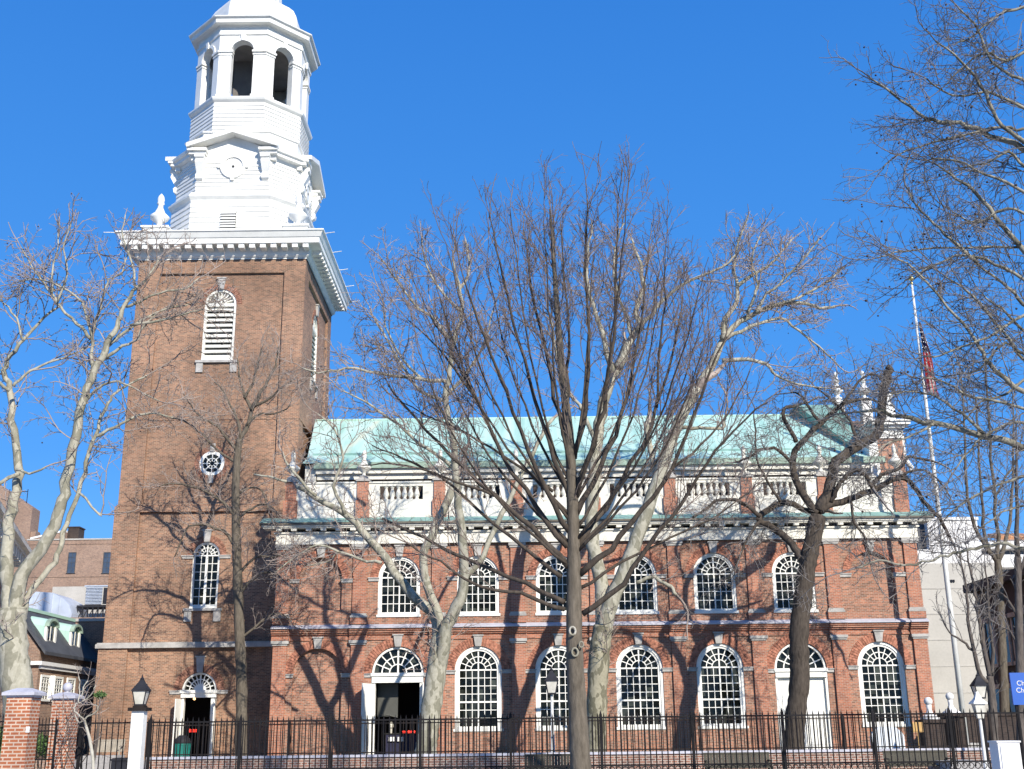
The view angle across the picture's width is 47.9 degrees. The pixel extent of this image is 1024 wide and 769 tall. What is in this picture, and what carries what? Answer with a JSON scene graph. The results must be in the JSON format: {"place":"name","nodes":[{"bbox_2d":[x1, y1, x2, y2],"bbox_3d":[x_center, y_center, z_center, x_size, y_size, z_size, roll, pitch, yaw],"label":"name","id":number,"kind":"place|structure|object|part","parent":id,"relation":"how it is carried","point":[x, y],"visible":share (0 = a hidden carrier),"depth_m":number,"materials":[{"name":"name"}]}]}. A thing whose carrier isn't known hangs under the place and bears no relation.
{"place":"outdoors","nodes":[
{"label":"outdoors","id":0,"kind":"place"},
{"bbox_2d":[0,0,1023,540],"label":"sky","id":1,"kind":"structure","parent":0,"point":[734,104],"materials":[{"name":"blue"}]},
{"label":"lawn","id":2,"kind":"structure","parent":0,"visible":0},
{"bbox_2d":[386,733,415,753],"bbox_3d":[-5.637,18.388,58.894,1.700,1.107,0.650,-1,-17,0],"label":"side table","id":3,"kind":"object","parent":2,"relation":"on","point":[403,743],"visible":0.36,"depth_m":58.64,"materials":[{"name":"fabric"}]},
{"bbox_2d":[253,221,575,753],"bbox_3d":[-4.652,4.178,51.978,13.219,24.564,9.676,-10,-19,27],"label":"sycamore tree","id":4,"kind":"object","parent":2,"relation":"on","point":[437,664],"visible":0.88,"depth_m":51.56,"materials":[{"name":"grey plant"}]},
{"bbox_2d":[544,666,558,751],"bbox_3d":[1.581,12.938,45.392,0.551,3.631,0.551,-1,-17,0],"label":"lamp post","id":5,"kind":"object","parent":2,"relation":"on","point":[551,680],"visible":0.81,"depth_m":45.50,"materials":[{"name":"metal"}]},
{"bbox_2d":[513,204,876,751],"bbox_3d":[8.873,3.893,53.159,17.799,26.206,5.763,-2,-17,3],"label":"sycamore tree","id":6,"kind":"object","parent":2,"relation":"on","point":[599,663],"visible":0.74,"depth_m":54.83,"materials":[{"name":"beige plant"}]},
{"bbox_2d":[655,332,980,749],"bbox_3d":[13.823,6.939,52.393,14.705,19.200,5.274,-1,-17,0],"label":"gnarled tree","id":7,"kind":"object","parent":2,"relation":"on","point":[806,556],"visible":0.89,"depth_m":52.73,"materials":[{"name":"brown plant"}]},
{"bbox_2d":[870,726,904,748],"bbox_3d":[15.225,14.482,46.761,1.345,1.164,0.200,-1,-17,0],"label":"headstone","id":8,"kind":"object","parent":2,"relation":"on","point":[886,735],"visible":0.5,"depth_m":46.71,"materials":[{"name":"stone"}]},
{"bbox_2d":[912,722,923,747],"bbox_3d":[16.861,14.700,47.797,0.460,1.345,0.120,-1,-17,0],"label":"notice board","id":9,"kind":"object","parent":2,"relation":"on","point":[920,726],"visible":0.41,"depth_m":47.87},
{"bbox_2d":[915,697,946,747],"bbox_3d":[18.099,14.790,49.791,1.000,2.493,1.000,-1,-17,0],"label":"ball post","id":10,"kind":"object","parent":2,"relation":"on","point":[928,701],"visible":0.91,"depth_m":49.38,"materials":[{"name":"white stone"}]},
{"bbox_2d":[909,276,978,747],"bbox_3d":[21.291,5.814,57.693,1.000,24.157,1.000,-1,-17,0],"label":"flagpole","id":11,"kind":"object","parent":2,"relation":"on","point":[960,695],"visible":0.45,"depth_m":56.24,"materials":[{"name":"metal"}]},
{"bbox_2d":[919,323,938,394],"bbox_3d":[21.581,-1.280,59.693,0.635,4.099,0.359,-1,-17,0],"label":"flag","id":12,"kind":"object","parent":11,"relation":"hanging from","point":[928,362],"visible":0.49,"depth_m":59.62,"materials":[{"name":"red fabric"}]},
{"bbox_2d":[941,717,960,747],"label":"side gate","id":13,"kind":"structure","parent":2,"relation":"on","point":[955,727],"depth_m":50.69,"materials":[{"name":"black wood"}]},
{"bbox_2d":[937,692,968,747],"bbox_3d":[19.786,15.232,51.741,1.000,2.729,1.000,-1,-17,0],"label":"ball post","id":14,"kind":"object","parent":2,"relation":"on","point":[949,696],"visible":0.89,"depth_m":51.40,"materials":[{"name":"white stone"}]},
{"bbox_2d":[914,517,994,715],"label":"office block","id":15,"kind":"structure","parent":2,"relation":"on","point":[941,661],"depth_m":93.40,"materials":[{"name":"concrete"}]},
{"bbox_2d":[929,516,1008,747],"bbox_3d":[19.549,10.499,48.829,3.186,10.095,2.026,-1,-17,0],"label":"slim tree","id":16,"kind":"object","parent":2,"relation":"on","point":[989,681],"visible":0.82,"depth_m":48.89,"materials":[{"name":"brown plant"}]},
{"bbox_2d":[953,322,1023,711],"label":"slim tree","id":17,"kind":"object","parent":2,"relation":"on","point":[1004,704],"visible":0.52,"depth_m":64.04,"materials":[{"name":"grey plant"}]},
{"bbox_2d":[966,714,1015,747],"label":"garden wall","id":18,"kind":"structure","parent":2,"relation":"on","point":[1010,728],"depth_m":55.52,"materials":[{"name":"brown wood"}]},
{"bbox_2d":[962,568,1023,711],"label":"brownstone house","id":19,"kind":"structure","parent":2,"relation":"on","point":[1008,586],"depth_m":65.79,"materials":[{"name":"stone"}]},
{"bbox_2d":[982,617,997,667],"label":"window","id":20,"kind":"structure","parent":19,"relation":"in","point":[986,629],"depth_m":68.11,"materials":[{"name":"grey glass"}]},
{"bbox_2d":[995,684,998,711],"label":"window","id":21,"kind":"structure","parent":19,"relation":"in","point":[996,688],"depth_m":67.10,"materials":[{"name":"grey glass"}]},
{"bbox_2d":[993,614,1013,665],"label":"window","id":22,"kind":"structure","parent":19,"relation":"in","point":[1010,655],"depth_m":65.45,"materials":[{"name":"grey glass"}]},
{"bbox_2d":[1009,683,1014,711],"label":"window","id":23,"kind":"structure","parent":19,"relation":"in","point":[1012,706],"depth_m":65.31,"materials":[{"name":"grey glass"}]},
{"bbox_2d":[1007,612,1023,664],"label":"window","id":24,"kind":"structure","parent":19,"relation":"in","point":[1011,615],"depth_m":64.82,"materials":[{"name":"grey glass"}]},
{"bbox_2d":[980,533,1023,571],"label":"terraced block","id":25,"kind":"structure","parent":2,"relation":"on","point":[1008,563],"depth_m":100.73,"materials":[{"name":"brick"}]},
{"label":"pavement","id":26,"kind":"structure","parent":0,"visible":0},
{"bbox_2d":[0,713,3,746],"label":"iron gate","id":27,"kind":"structure","parent":26,"relation":"on","point":[2,727],"depth_m":29.73,"materials":[{"name":"black metal"}]},
{"bbox_2d":[0,724,3,754],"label":"shrub","id":28,"kind":"object","parent":26,"relation":"on","point":[1,738],"visible":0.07,"depth_m":33.36,"materials":[{"name":"green plant"}]},
{"bbox_2d":[0,501,31,606],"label":"building","id":29,"kind":"structure","parent":26,"relation":"on","point":[22,550],"depth_m":54.99,"materials":[{"name":"brick"}]},
{"bbox_2d":[0,688,46,768],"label":"gate pier","id":30,"kind":"structure","parent":26,"relation":"on","point":[18,748],"depth_m":28.18,"materials":[{"name":"brick"}]},
{"bbox_2d":[34,760,45,768],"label":"wall","id":31,"kind":"structure","parent":26,"relation":"on","point":[43,762],"depth_m":38.05,"materials":[{"name":"brick"}]},
{"bbox_2d":[35,732,48,768],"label":"shrub","id":32,"kind":"object","parent":26,"relation":"on","point":[41,747],"visible":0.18,"depth_m":34.12,"materials":[{"name":"green plant"}]},
{"bbox_2d":[34,717,57,768],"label":"iron gate","id":33,"kind":"structure","parent":26,"relation":"on","point":[54,742],"depth_m":31.55,"materials":[{"name":"black metal"}]},
{"bbox_2d":[46,682,84,768],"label":"gate pier","id":34,"kind":"structure","parent":26,"relation":"on","point":[58,699],"depth_m":33.85,"materials":[{"name":"brick"}]},
{"bbox_2d":[48,682,114,768],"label":"creeper","id":35,"kind":"object","parent":26,"relation":"on","point":[64,707],"visible":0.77,"depth_m":32.82,"materials":[{"name":"grey plant"}]},
{"bbox_2d":[60,664,106,768],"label":"sapling","id":36,"kind":"object","parent":26,"relation":"on","point":[89,741],"visible":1,"depth_m":27.91,"materials":[{"name":"grey plant"}]},
{"bbox_2d":[94,690,106,759],"bbox_3d":[-11.031,9.556,30.584,0.365,2.816,0.343,-1,-17,0],"label":"shrub","id":37,"kind":"object","parent":26,"relation":"on","point":[101,694],"visible":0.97,"depth_m":30.76,"materials":[{"name":"green plant"}]},
{"bbox_2d":[111,758,126,768],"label":"planter","id":38,"kind":"object","parent":26,"relation":"on","point":[124,763],"visible":0.47,"depth_m":42.52,"materials":[{"name":"metal"}]},
{"bbox_2d":[0,193,238,756],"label":"sycamore tree","id":39,"kind":"object","parent":26,"relation":"on","point":[15,667],"visible":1,"depth_m":42.04,"materials":[{"name":"grey plant"}]},
{"bbox_2d":[127,674,151,768],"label":"lamp post","id":40,"kind":"object","parent":26,"relation":"on","point":[141,691],"visible":1,"depth_m":28.49,"materials":[{"name":"white paint"}]},
{"bbox_2d":[524,754,569,768],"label":"park bench","id":41,"kind":"object","parent":26,"relation":"on","point":[549,755],"visible":0.58,"depth_m":42.48,"materials":[{"name":"wood"}]},
{"bbox_2d":[76,707,1023,768],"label":"iron fence","id":42,"kind":"object","parent":26,"relation":"on","point":[694,758],"visible":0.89,"depth_m":29.12,"materials":[{"name":"black metal"}]},
{"bbox_2d":[349,136,790,768],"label":"street tree","id":43,"kind":"object","parent":26,"relation":"on","point":[573,542],"visible":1,"depth_m":27.61,"materials":[{"name":"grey plant"}]},
{"bbox_2d":[703,752,770,768],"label":"park bench","id":44,"kind":"object","parent":26,"relation":"on","point":[739,754],"visible":0.68,"depth_m":42.45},
{"bbox_2d":[783,0,1023,623],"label":"sycamore tree","id":45,"kind":"object","parent":26,"relation":"on","point":[979,432],"visible":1,"depth_m":25.71,"materials":[{"name":"brown plant"}]},
{"bbox_2d":[882,750,949,768],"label":"park bench","id":46,"kind":"object","parent":26,"relation":"on","point":[911,752],"visible":0.51,"depth_m":42.47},
{"bbox_2d":[928,759,989,768],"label":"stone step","id":47,"kind":"object","parent":26,"relation":"on","point":[965,764],"visible":0.33,"depth_m":40.82,"materials":[{"name":"grey stone"}]},
{"bbox_2d":[969,692,987,768],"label":"lamp post","id":48,"kind":"object","parent":26,"relation":"on","point":[977,702],"visible":0.88,"depth_m":38.31,"materials":[{"name":"metal"}]},
{"bbox_2d":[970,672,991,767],"bbox_3d":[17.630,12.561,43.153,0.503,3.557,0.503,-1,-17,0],"label":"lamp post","id":49,"kind":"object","parent":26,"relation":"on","point":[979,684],"visible":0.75,"depth_m":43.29,"materials":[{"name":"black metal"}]},
{"bbox_2d":[987,740,1022,768],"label":"cabinet","id":50,"kind":"object","parent":26,"relation":"on","point":[1006,754],"visible":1,"depth_m":21.27,"materials":[{"name":"white metal"}]},
{"bbox_3d":[9.187,7.209,21.132,0.326,1.136,0.014,-1,-17,0],"label":"door","id":51,"kind":"part","parent":50,"relation":"part of","materials":[{"name":"white metal"}]},
{"bbox_2d":[1009,671,1023,768],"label":"sign board","id":52,"kind":"object","parent":26,"relation":"on","point":[1017,685],"visible":1,"depth_m":32.79,"materials":[{"name":"blue metal"}]},
{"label":"churchyard path","id":53,"kind":"structure","parent":0,"visible":0},
{"bbox_2d":[0,607,97,758],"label":"dormered house","id":54,"kind":"structure","parent":53,"relation":"on","point":[60,646],"depth_m":65.17,"materials":[{"name":"brick"}]},
{"bbox_2d":[39,675,54,701],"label":"window","id":55,"kind":"structure","parent":54,"relation":"in","point":[44,686],"depth_m":63.29,"materials":[{"name":"paint"}]},
{"bbox_2d":[44,619,59,642],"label":"dormer window","id":56,"kind":"structure","parent":54,"relation":"in","point":[50,632],"depth_m":64.54,"materials":[{"name":"paint"}]},
{"bbox_2d":[51,676,63,701],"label":"window","id":57,"kind":"structure","parent":54,"relation":"in","point":[58,687],"depth_m":64.92,"materials":[{"name":"paint"}]},
{"bbox_2d":[66,678,75,692],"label":"window","id":58,"kind":"structure","parent":54,"relation":"in","point":[71,680],"depth_m":67.01,"materials":[{"name":"paint"}]},
{"bbox_2d":[69,624,82,647],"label":"dormer window","id":59,"kind":"structure","parent":54,"relation":"in","point":[74,636],"depth_m":68.05,"materials":[{"name":"paint"}]},
{"bbox_2d":[80,679,88,703],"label":"window","id":60,"kind":"structure","parent":54,"relation":"in","point":[82,681],"depth_m":68.70,"materials":[{"name":"glass"}]},
{"bbox_2d":[73,618,104,751],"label":"brick annex","id":61,"kind":"object","parent":53,"relation":"on","point":[93,631],"visible":0.07,"depth_m":72.19,"materials":[{"name":"brick"}]},
{"bbox_2d":[79,755,124,768],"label":"stone steps","id":62,"kind":"structure","parent":53,"relation":"on","point":[101,761],"depth_m":44.83,"materials":[{"name":"white stone"}]},
{"bbox_2d":[89,739,125,754],"bbox_3d":[-18.373,16.823,52.250,1.417,1.404,0.640,-1,-17,0],"label":"garden bench","id":63,"kind":"object","parent":53,"relation":"on","point":[108,746],"visible":0.58,"depth_m":52.59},
{"bbox_2d":[174,735,190,756],"bbox_3d":[-16.804,18.511,58.712,0.860,1.250,0.860,-1,-17,0],"label":"litter bin","id":64,"kind":"object","parent":53,"relation":"on","point":[182,744],"visible":0.45,"depth_m":58.42,"materials":[{"name":"teal plastic"}]},
{"bbox_2d":[128,322,318,755],"bbox_3d":[-14.570,7.263,58.800,9.717,22.874,3.873,1,-17,-7],"label":"slim tree","id":65,"kind":"object","parent":53,"relation":"on","point":[235,539],"visible":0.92,"depth_m":59.11,"materials":[{"name":"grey plant"}]},
{"bbox_2d":[89,0,935,759],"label":"church","id":66,"kind":"structure","parent":53,"relation":"on","point":[247,180],"depth_m":61.72,"materials":[{"name":"brick"}]},
{"bbox_2d":[171,673,216,756],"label":"doorway","id":67,"kind":"structure","parent":66,"relation":"in","point":[185,708],"depth_m":65.50,"materials":[{"name":"paint"}]},
{"bbox_2d":[189,542,219,607],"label":"window","id":68,"kind":"structure","parent":66,"relation":"in","point":[211,550],"depth_m":64.39,"materials":[{"name":"glass"}]},
{"bbox_2d":[194,443,229,482],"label":"oculus window","id":69,"kind":"structure","parent":66,"relation":"in","point":[214,460],"depth_m":66.18,"materials":[{"name":"paint"}]},
{"bbox_2d":[201,290,236,359],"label":"louvred window","id":70,"kind":"structure","parent":66,"relation":"in","point":[214,350],"depth_m":68.75,"materials":[{"name":"paint"}]},
{"bbox_2d":[311,316,316,380],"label":"louvred window","id":71,"kind":"structure","parent":66,"relation":"in","point":[314,340],"depth_m":73.95,"materials":[{"name":"paint"}]},
{"bbox_2d":[361,648,423,754],"bbox_3d":[-5.759,16.388,59.797,4.000,5.700,5.869,-1,-17,0],"label":"doorway","id":72,"kind":"structure","parent":66,"relation":"in","point":[379,700],"depth_m":59.02,"materials":[{"name":"paint"}]},
{"bbox_2d":[376,557,420,616],"bbox_3d":[-5.827,10.463,59.648,2.280,3.106,0.360,-1,-17,0],"label":"window","id":73,"kind":"structure","parent":66,"relation":"in","point":[392,601],"depth_m":59.60,"materials":[{"name":"paint"}]},
{"bbox_2d":[453,646,501,731],"bbox_3d":[-1.696,15.330,58.174,2.500,4.166,0.360,-1,-17,0],"label":"window","id":74,"kind":"structure","parent":66,"relation":"in","point":[478,676],"depth_m":58.23,"materials":[{"name":"paint"}]},
{"bbox_2d":[457,556,499,615],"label":"window","id":75,"kind":"structure","parent":66,"relation":"in","point":[479,602],"depth_m":59.57,"materials":[{"name":"paint"}]},
{"bbox_2d":[535,555,566,614],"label":"window","id":76,"kind":"structure","parent":66,"relation":"in","point":[546,580],"depth_m":59.70,"materials":[{"name":"glass"}]},
{"bbox_2d":[535,645,568,730],"bbox_3d":[2.379,15.284,58.174,2.500,4.166,0.360,-1,-17,0],"label":"window","id":77,"kind":"structure","parent":66,"relation":"in","point":[554,656],"depth_m":58.23,"materials":[{"name":"paint"}]},
{"bbox_2d":[614,555,658,614],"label":"window","id":78,"kind":"structure","parent":66,"relation":"in","point":[635,599],"depth_m":59.55,"materials":[{"name":"paint"}]},
{"bbox_2d":[616,644,665,729],"bbox_3d":[6.453,15.237,58.174,2.500,4.166,0.360,-1,-17,0],"label":"window","id":79,"kind":"structure","parent":66,"relation":"in","point":[639,678],"depth_m":58.23,"materials":[{"name":"paint"}]},
{"bbox_2d":[693,553,738,613],"bbox_3d":[10.472,10.278,59.648,2.280,3.106,0.360,-1,-17,0],"label":"window","id":80,"kind":"structure","parent":66,"relation":"in","point":[704,578],"depth_m":59.64,"materials":[{"name":"glass"}]},
{"bbox_2d":[696,643,748,728],"bbox_3d":[10.528,15.191,58.174,2.500,4.166,0.360,-1,-17,0],"label":"window","id":81,"kind":"structure","parent":66,"relation":"in","point":[720,674],"depth_m":58.23,"materials":[{"name":"paint"}]},
{"bbox_2d":[772,552,818,612],"bbox_3d":[14.547,10.232,59.648,2.280,3.106,0.360,-1,-17,0],"label":"window","id":82,"kind":"structure","parent":66,"relation":"in","point":[783,603],"depth_m":59.68,"materials":[{"name":"paint"}]},
{"bbox_2d":[775,677,833,748],"bbox_3d":[14.619,16.535,57.804,2.640,3.590,0.270,-1,-17,0],"label":"door","id":83,"kind":"structure","parent":66,"relation":"in","point":[818,697],"depth_m":57.93,"materials":[{"name":"paint"}]},
{"bbox_2d":[858,642,910,726],"bbox_3d":[18.677,15.099,58.174,2.500,4.166,0.360,-1,-17,0],"label":"window","id":84,"kind":"structure","parent":66,"relation":"in","point":[881,671],"depth_m":58.23,"materials":[{"name":"paint"}]},
{"bbox_2d":[149,747,991,768],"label":"wall","id":85,"kind":"structure","parent":53,"relation":"on","point":[516,759],"depth_m":43.75,"materials":[{"name":"brick"}]},
{"bbox_2d":[145,714,993,756],"bbox_3d":[2.192,13.507,44.445,32.444,1.371,0.550,-1,-17,0],"label":"iron fence","id":86,"kind":"object","parent":85,"relation":"on","point":[539,750],"visible":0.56,"depth_m":44.20,"materials":[{"name":"black metal"}]},
{"label":"ground","id":87,"kind":"structure","parent":0,"visible":0},
{"bbox_2d":[0,485,39,572],"bbox_3d":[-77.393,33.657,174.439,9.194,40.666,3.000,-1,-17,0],"label":"apartment block","id":88,"kind":"structure","parent":87,"relation":"on","point":[26,520],"depth_m":177.15,"materials":[{"name":"brick"}]},
{"bbox_2d":[25,526,111,593],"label":"apartment block","id":89,"kind":"structure","parent":87,"relation":"on","point":[83,561],"depth_m":153.85,"materials":[{"name":"brick"}]},
{"bbox_2d":[66,552,76,573],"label":"window","id":90,"kind":"structure","parent":89,"relation":"in","point":[71,563],"depth_m":153.79,"materials":[{"name":"glass"}]},
{"bbox_2d":[101,552,110,573],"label":"window","id":91,"kind":"structure","parent":89,"relation":"in","point":[106,558],"depth_m":153.79,"materials":[{"name":"glass"}]},
{"bbox_2d":[52,586,104,617],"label":"plant block","id":92,"kind":"structure","parent":87,"relation":"on","point":[76,593],"depth_m":148.71,"materials":[{"name":"concrete"}]},
{"bbox_2d":[26,591,88,616],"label":"air duct","id":93,"kind":"object","parent":92,"relation":"on","point":[62,605],"visible":0.57,"depth_m":138.53,"materials":[{"name":"silver metal"}]},
{"bbox_2d":[77,585,107,616],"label":"cooling unit","id":94,"kind":"object","parent":92,"relation":"on","point":[95,597],"visible":0.67,"depth_m":140.56,"materials":[{"name":"metal"}]},
{"bbox_2d":[960,390,1023,757],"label":"slim tree","id":95,"kind":"object","parent":87,"relation":"on","point":[1018,638],"visible":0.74,"depth_m":45.35,"materials":[{"name":"brown plant"}]}
]}

